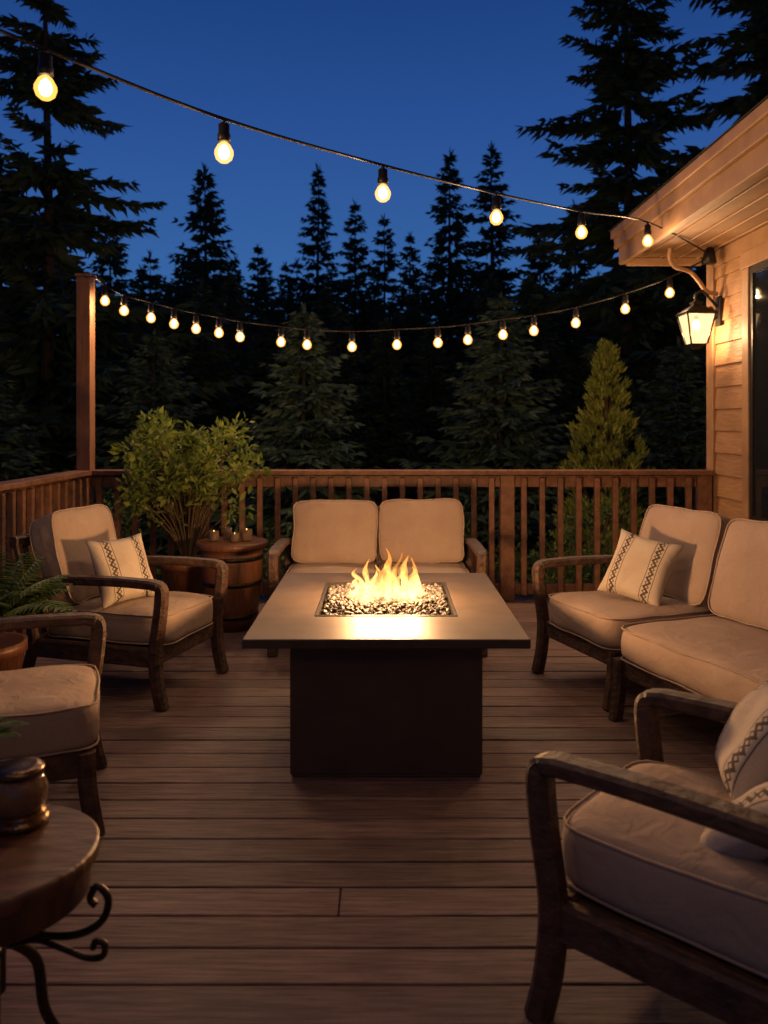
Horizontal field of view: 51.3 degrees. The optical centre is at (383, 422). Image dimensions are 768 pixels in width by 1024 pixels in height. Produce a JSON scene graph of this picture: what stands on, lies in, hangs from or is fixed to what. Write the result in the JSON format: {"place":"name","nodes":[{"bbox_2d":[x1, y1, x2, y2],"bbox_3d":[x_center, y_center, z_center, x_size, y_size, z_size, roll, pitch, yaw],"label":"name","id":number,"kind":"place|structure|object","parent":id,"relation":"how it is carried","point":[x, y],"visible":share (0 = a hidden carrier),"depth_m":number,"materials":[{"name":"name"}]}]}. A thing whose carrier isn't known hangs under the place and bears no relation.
{"place":"outdoors","nodes":[
{"label":"outdoors","id":0,"kind":"place"},
{"bbox_2d":[223,527,231,539],"bbox_3d":[-1.085,0.766,5.550,0.060,0.085,0.059,0,0,0],"label":"candle jar","id":1,"kind":"object","parent":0,"point":[227,531],"visible":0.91,"depth_m":5.53,"materials":[{"name":"orange glass"}]},
{"bbox_2d":[156,524,551,916],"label":"ground","id":2,"kind":"structure","parent":0,"point":[495,577],"depth_m":10.80,"materials":[{"name":"brown wood"}]},
{"bbox_2d":[0,132,59,404],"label":"pine tree","id":3,"kind":"object","parent":2,"relation":"on","point":[35,283],"visible":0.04,"depth_m":19.99,"materials":[{"name":"green plant"}]},
{"bbox_2d":[0,375,71,564],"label":"spruce tree","id":4,"kind":"object","parent":2,"relation":"on","point":[10,463],"visible":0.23,"depth_m":11.04,"materials":[{"name":"green plant"}]},
{"bbox_2d":[5,487,167,585],"bbox_3d":[-2.830,1.383,7.620,1.583,1.689,1.693,0,0,-43],"label":"garden bush","id":5,"kind":"object","parent":2,"relation":"on","point":[129,527],"visible":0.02,"depth_m":7.81,"materials":[{"name":"green plant"}]},
{"bbox_2d":[80,212,144,359],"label":"pine tree","id":6,"kind":"object","parent":2,"relation":"on","point":[115,265],"visible":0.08,"depth_m":23.87,"materials":[{"name":"green plant"}]},
{"bbox_2d":[0,0,253,509],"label":"pine tree","id":7,"kind":"object","parent":2,"relation":"on","point":[63,221],"visible":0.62,"depth_m":13.68,"materials":[{"name":"green plant"}]},
{"bbox_2d":[99,250,184,417],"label":"pine tree","id":8,"kind":"object","parent":2,"relation":"on","point":[156,295],"visible":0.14,"depth_m":21.95,"materials":[{"name":"green plant"}]},
{"bbox_2d":[67,328,236,571],"bbox_3d":[-3.782,0.465,12.527,4.176,3.892,4.504,0,0,-25],"label":"spruce tree","id":9,"kind":"object","parent":2,"relation":"on","point":[131,410],"visible":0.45,"depth_m":12.28,"materials":[{"name":"green plant"}]},
{"bbox_2d":[136,161,260,402],"bbox_3d":[-5.465,-2.855,24.724,6.237,10.639,6.185,0,0,36],"label":"pine tree","id":10,"kind":"object","parent":2,"relation":"on","point":[206,214],"visible":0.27,"depth_m":24.80,"materials":[{"name":"green plant"}]},
{"bbox_2d":[223,255,255,389],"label":"pine tree","id":11,"kind":"object","parent":2,"relation":"on","point":[237,271],"visible":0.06,"depth_m":26.98,"materials":[{"name":"green plant"}]},
{"bbox_2d":[243,241,284,346],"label":"pine tree","id":12,"kind":"object","parent":2,"relation":"on","point":[261,282],"visible":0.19,"depth_m":29.87,"materials":[{"name":"green plant"}]},
{"bbox_2d":[274,261,302,366],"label":"pine tree","id":13,"kind":"object","parent":2,"relation":"on","point":[289,303],"visible":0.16,"depth_m":33.92,"materials":[{"name":"green plant"}]},
{"bbox_2d":[197,301,381,595],"bbox_3d":[-1.011,0.356,10.869,3.426,4.070,3.784,0,0,0],"label":"spruce tree","id":14,"kind":"object","parent":2,"relation":"on","point":[286,448],"visible":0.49,"depth_m":10.74,"materials":[{"name":"green plant"}]},
{"bbox_2d":[235,498,374,595],"bbox_3d":[-0.880,1.434,7.987,1.903,1.368,1.644,0,0,40],"label":"garden bush","id":15,"kind":"object","parent":2,"relation":"on","point":[268,532],"visible":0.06,"depth_m":7.93,"materials":[{"name":"green plant"}]},
{"bbox_2d":[286,163,357,346],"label":"pine tree","id":16,"kind":"object","parent":2,"relation":"on","point":[303,287],"visible":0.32,"depth_m":34.84,"materials":[{"name":"green plant"}]},
{"bbox_2d":[1,257,705,524],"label":"distant pine trees","id":17,"kind":"object","parent":2,"relation":"on","point":[391,410],"visible":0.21,"depth_m":17.30,"materials":[{"name":"green plant"}]},
{"bbox_2d":[330,198,379,411],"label":"pine tree","id":18,"kind":"object","parent":2,"relation":"on","point":[367,318],"visible":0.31,"depth_m":29.82,"materials":[{"name":"green plant"}]},
{"bbox_2d":[1,596,727,1023],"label":"wooden deck","id":19,"kind":"structure","parent":2,"relation":"on","point":[235,864],"depth_m":2.53,"materials":[{"name":"brown wood"}]},
{"bbox_2d":[0,546,77,670],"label":"potted fern","id":20,"kind":"object","parent":19,"relation":"on","point":[15,600],"visible":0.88,"depth_m":3.59,"materials":[{"name":"green plant"}]},
{"bbox_2d":[0,612,106,835],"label":"patio armchair","id":21,"kind":"object","parent":19,"relation":"on","point":[56,708],"visible":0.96,"depth_m":2.71,"materials":[{"name":"beige fabric"}]},
{"bbox_2d":[0,804,111,1023],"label":"round side table","id":22,"kind":"object","parent":19,"relation":"on","point":[45,873],"visible":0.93,"depth_m":1.66,"materials":[{"name":"brown wood"}]},
{"bbox_2d":[0,716,28,738],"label":"potted herb","id":23,"kind":"object","parent":22,"relation":"on","point":[4,732],"visible":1,"depth_m":1.90,"materials":[{"name":"green plant"}]},
{"bbox_2d":[0,756,49,835],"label":"ceramic jar","id":24,"kind":"object","parent":22,"relation":"on","point":[24,808],"visible":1,"depth_m":1.76,"materials":[{"name":"brown ceramic"}]},
{"bbox_2d":[75,273,96,504],"bbox_3d":[-2.360,0.112,6.330,0.130,2.574,0.130,0,0,0],"label":"wooden post","id":25,"kind":"object","parent":19,"relation":"on","point":[85,373],"visible":0.66,"depth_m":6.28,"materials":[{"name":"brown wood"}]},
{"bbox_2d":[56,246,701,349],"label":"string lights","id":26,"kind":"object","parent":25,"relation":"attached to","point":[669,284],"visible":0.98,"depth_m":6.29,"materials":[{"name":"glass"}]},
{"bbox_2d":[9,504,228,711],"bbox_3d":[-1.421,0.933,4.325,0.949,0.945,0.690,0,0,16],"label":"patio armchair","id":27,"kind":"object","parent":19,"relation":"on","point":[158,629],"visible":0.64,"depth_m":4.14,"materials":[{"name":"beige fabric"}]},
{"bbox_2d":[85,533,153,608],"bbox_3d":[-1.385,0.775,4.240,0.146,0.360,0.360,-25,-13,29],"label":"throw pillow","id":28,"kind":"object","parent":27,"relation":"on","point":[125,557],"visible":0.83,"depth_m":4.17,"materials":[{"name":"fabric"}]},
{"bbox_2d":[107,405,271,593],"bbox_3d":[-1.375,0.636,5.763,1.123,1.524,1.058,0,0,0],"label":"potted shrub","id":29,"kind":"object","parent":19,"relation":"on","point":[177,476],"visible":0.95,"depth_m":5.64,"materials":[{"name":"green plant"}]},
{"bbox_2d":[195,536,267,632],"bbox_3d":[-1.045,1.104,5.500,0.490,0.588,0.490,0,0,0],"label":"barrel side table","id":30,"kind":"object","parent":19,"relation":"on","point":[242,560],"visible":0.81,"depth_m":5.34,"materials":[{"name":"brown wood"}]},
{"bbox_2d":[209,530,218,541],"bbox_3d":[-1.165,0.772,5.480,0.070,0.074,0.069,0,0,0],"label":"candle jar","id":31,"kind":"object","parent":30,"relation":"on","point":[213,535],"visible":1,"depth_m":5.45,"materials":[{"name":"orange glass"}]},
{"bbox_2d":[230,533,238,541],"bbox_3d":[-1.015,0.777,5.440,0.060,0.063,0.059,0,0,0],"label":"candle jar","id":32,"kind":"object","parent":30,"relation":"on","point":[234,537],"visible":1,"depth_m":5.42,"materials":[{"name":"orange glass"}]},
{"bbox_2d":[241,528,251,540],"bbox_3d":[-0.945,0.767,5.500,0.080,0.084,0.079,0,0,0],"label":"candle jar","id":33,"kind":"object","parent":30,"relation":"on","point":[246,534],"visible":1,"depth_m":5.47,"materials":[{"name":"orange glass"}]},
{"bbox_2d":[0,469,713,633],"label":"deck railing","id":34,"kind":"object","parent":19,"relation":"on","point":[36,497],"visible":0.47,"depth_m":6.27,"materials":[{"name":"brown wood"}]},
{"bbox_2d":[267,498,487,655],"bbox_3d":[-0.040,0.962,5.253,1.330,0.888,0.949,0,0,0],"label":"patio loveseat","id":35,"kind":"object","parent":19,"relation":"on","point":[350,536],"visible":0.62,"depth_m":5.41,"materials":[{"name":"beige fabric"}]},
{"bbox_2d":[242,550,530,775],"bbox_3d":[0.009,0.987,3.667,1.084,0.822,1.335,0,0,0],"label":"fire pit table","id":36,"kind":"object","parent":19,"relation":"on","point":[385,673],"visible":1,"depth_m":3.15,"materials":[{"name":"stone"}]},
{"bbox_2d":[531,504,732,710],"bbox_3d":[1.389,0.935,4.349,0.949,0.941,0.708,0,0,-20],"label":"patio armchair","id":37,"kind":"object","parent":19,"relation":"on","point":[590,623],"visible":0.64,"depth_m":4.21,"materials":[{"name":"beige fabric"}]},
{"bbox_2d":[597,529,683,605],"bbox_3d":[1.365,0.775,4.270,0.370,0.370,0.140,12,-19,47],"label":"throw pillow","id":38,"kind":"object","parent":37,"relation":"on","point":[639,568],"visible":0.97,"depth_m":4.21,"materials":[{"name":"fabric"}]},
{"bbox_2d":[524,688,767,1023],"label":"patio armchair","id":39,"kind":"object","parent":19,"relation":"on","point":[658,894],"visible":0.96,"depth_m":1.77,"materials":[{"name":"beige fabric"}]},
{"bbox_2d":[700,782,767,860],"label":"throw pillow","id":40,"kind":"object","parent":39,"relation":"on","point":[755,798],"visible":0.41,"depth_m":1.74,"materials":[{"name":"fabric"}]},
{"bbox_2d":[715,680,767,800],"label":"throw pillow","id":41,"kind":"object","parent":39,"relation":"on","point":[741,754],"visible":0.8,"depth_m":1.96,"materials":[{"name":"fabric"}]},
{"bbox_2d":[608,518,767,724],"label":"patio sofa","id":42,"kind":"object","parent":19,"relation":"on","point":[723,654],"visible":0.97,"depth_m":3.64,"materials":[{"name":"beige fabric"}]},
{"bbox_2d":[357,213,411,372],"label":"pine tree","id":43,"kind":"object","parent":2,"relation":"on","point":[391,264],"visible":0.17,"depth_m":33.88,"materials":[{"name":"green plant"}]},
{"bbox_2d":[391,230,428,375],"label":"pine tree","id":44,"kind":"object","parent":2,"relation":"on","point":[410,281],"visible":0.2,"depth_m":30.89,"materials":[{"name":"green plant"}]},
{"bbox_2d":[405,259,452,392],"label":"pine tree","id":45,"kind":"object","parent":2,"relation":"on","point":[435,306],"visible":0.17,"depth_m":26.92,"materials":[{"name":"green plant"}]},
{"bbox_2d":[398,147,489,387],"bbox_3d":[2.471,-3.629,28.146,5.933,12.140,5.784,0,0,-44],"label":"pine tree","id":46,"kind":"object","parent":2,"relation":"on","point":[466,296],"visible":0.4,"depth_m":27.77,"materials":[{"name":"green plant"}]},
{"bbox_2d":[453,141,525,352],"bbox_3d":[4.541,-4.560,31.625,6.817,13.521,6.284,0,0,38],"label":"pine tree","id":47,"kind":"object","parent":2,"relation":"on","point":[501,275],"visible":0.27,"depth_m":31.75,"materials":[{"name":"green plant"}]},
{"bbox_2d":[464,518,531,581],"bbox_3d":[0.756,1.507,8.563,1.435,1.255,1.718,0,0,27],"label":"garden bush","id":48,"kind":"object","parent":2,"relation":"on","point":[495,550],"visible":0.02,"depth_m":8.72,"materials":[{"name":"green plant"}]},
{"bbox_2d":[387,291,623,579],"bbox_3d":[1.675,0.224,12.168,4.176,4.433,4.504,0,0,33],"label":"spruce tree","id":49,"kind":"object","parent":2,"relation":"on","point":[485,423],"visible":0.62,"depth_m":11.71,"materials":[{"name":"green plant"}]},
{"bbox_2d":[513,234,557,345],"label":"pine tree","id":50,"kind":"object","parent":2,"relation":"on","point":[541,268],"visible":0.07,"depth_m":29.86,"materials":[{"name":"green plant"}]},
{"bbox_2d":[418,0,717,511],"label":"pine tree","id":51,"kind":"object","parent":2,"relation":"on","point":[615,80],"visible":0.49,"depth_m":15.66,"materials":[{"name":"green plant"}]},
{"bbox_2d":[538,199,605,359],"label":"pine tree","id":52,"kind":"object","parent":2,"relation":"on","point":[580,273],"visible":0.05,"depth_m":25.84,"materials":[{"name":"green plant"}]},
{"bbox_2d":[515,492,638,595],"bbox_3d":[1.777,1.374,7.330,1.249,1.461,1.190,0,0,0],"label":"garden bush","id":53,"kind":"object","parent":2,"relation":"on","point":[569,542],"visible":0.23,"depth_m":7.32,"materials":[{"name":"green plant"}]},
{"bbox_2d":[531,338,655,595],"bbox_3d":[2.524,0.607,8.939,1.682,3.155,1.796,0,0,0],"label":"arborvitae tree","id":54,"kind":"object","parent":2,"relation":"on","point":[600,412],"visible":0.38,"depth_m":8.89,"materials":[{"name":"green plant"}]},
{"bbox_2d":[582,335,705,531],"bbox_3d":[4.530,0.501,12.643,3.426,3.749,3.784,0,0,8],"label":"spruce tree","id":55,"kind":"object","parent":2,"relation":"on","point":[669,454],"visible":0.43,"depth_m":12.32,"materials":[{"name":"green plant"}]},
{"bbox_2d":[563,0,767,530],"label":"pine tree","id":56,"kind":"object","parent":2,"relation":"on","point":[752,38],"visible":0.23,"depth_m":15.29,"materials":[{"name":"green plant"}]},
{"bbox_2d":[633,145,705,346],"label":"pine tree","id":57,"kind":"object","parent":2,"relation":"on","point":[701,267],"visible":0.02,"depth_m":23.60,"materials":[{"name":"green plant"}]},
{"bbox_3d":[5.320,0.350,1.690,5.360,3.500,9.380,0,0,0],"label":"wall","id":58,"kind":"object","parent":2,"relation":"on","visible":0},
{"bbox_2d":[611,99,767,265],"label":"eave trim","id":59,"kind":"structure","parent":58,"relation":"attached to","point":[714,196],"depth_m":5.12,"materials":[{"name":"paint"}]},
{"bbox_2d":[0,29,707,252],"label":"string lights","id":60,"kind":"object","parent":59,"relation":"hanging from","point":[45,69],"visible":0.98,"depth_m":3.07,"materials":[{"name":"black metal"}]},
{"bbox_2d":[609,95,767,230],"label":"roof","id":61,"kind":"structure","parent":59,"relation":"on","point":[714,141],"depth_m":4.75,"materials":[{"name":"brown wood"}]},
{"bbox_2d":[702,247,716,264],"bbox_3d":[2.500,-1.288,6.150,0.110,0.125,0.110,0,0,0],"label":"security light","id":62,"kind":"object","parent":59,"relation":"attached to","point":[709,257],"visible":0.98,"depth_m":6.12,"materials":[{"name":"black metal"}]},
{"bbox_2d":[667,248,717,295],"bbox_3d":[2.377,-1.161,6.173,0.426,0.353,0.061,0,0,-11],"label":"bracket","id":63,"kind":"object","parent":58,"relation":"attached to","point":[697,279],"visible":1,"depth_m":6.17,"materials":[{"name":"paint"}]},
{"bbox_2d":[715,257,741,519],"bbox_3d":[3.306,0.017,2.848,4.644,2.805,10.854,0,0,30],"label":"lap siding","id":64,"kind":"object","parent":58,"relation":"attached to","point":[728,407],"visible":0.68,"depth_m":6.04,"materials":[{"name":"paint"}]},
{"bbox_2d":[706,224,767,512],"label":"corner trim","id":65,"kind":"structure","parent":58,"relation":"attached to","point":[734,250],"depth_m":6.30,"materials":[{"name":"paint"}]},
{"bbox_2d":[740,241,767,518],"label":"window casing","id":66,"kind":"object","parent":58,"relation":"attached to","point":[758,254],"depth_m":5.67,"materials":[{"name":"brown wood"}]},
{"bbox_2d":[749,260,767,520],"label":"window sash","id":67,"kind":"object","parent":66,"relation":"in","point":[758,267],"depth_m":5.62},
{"bbox_2d":[754,268,767,518],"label":"window glass","id":68,"kind":"object","parent":67,"relation":"in","point":[761,393],"visible":1,"depth_m":5.49,"materials":[{"name":"black glass"}]},
{"bbox_2d":[0,0,759,336],"label":"sky","id":69,"kind":"structure","parent":0,"point":[401,84],"materials":[{"name":"blue"}]},
{"bbox_2d":[675,290,721,349],"bbox_3d":[2.450,-0.801,6.200,0.301,0.462,0.240,0,0,0],"label":"wall lantern","id":70,"kind":"object","parent":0,"point":[696,309],"depth_m":6.17,"materials":[{"name":"black metal"}]}
]}

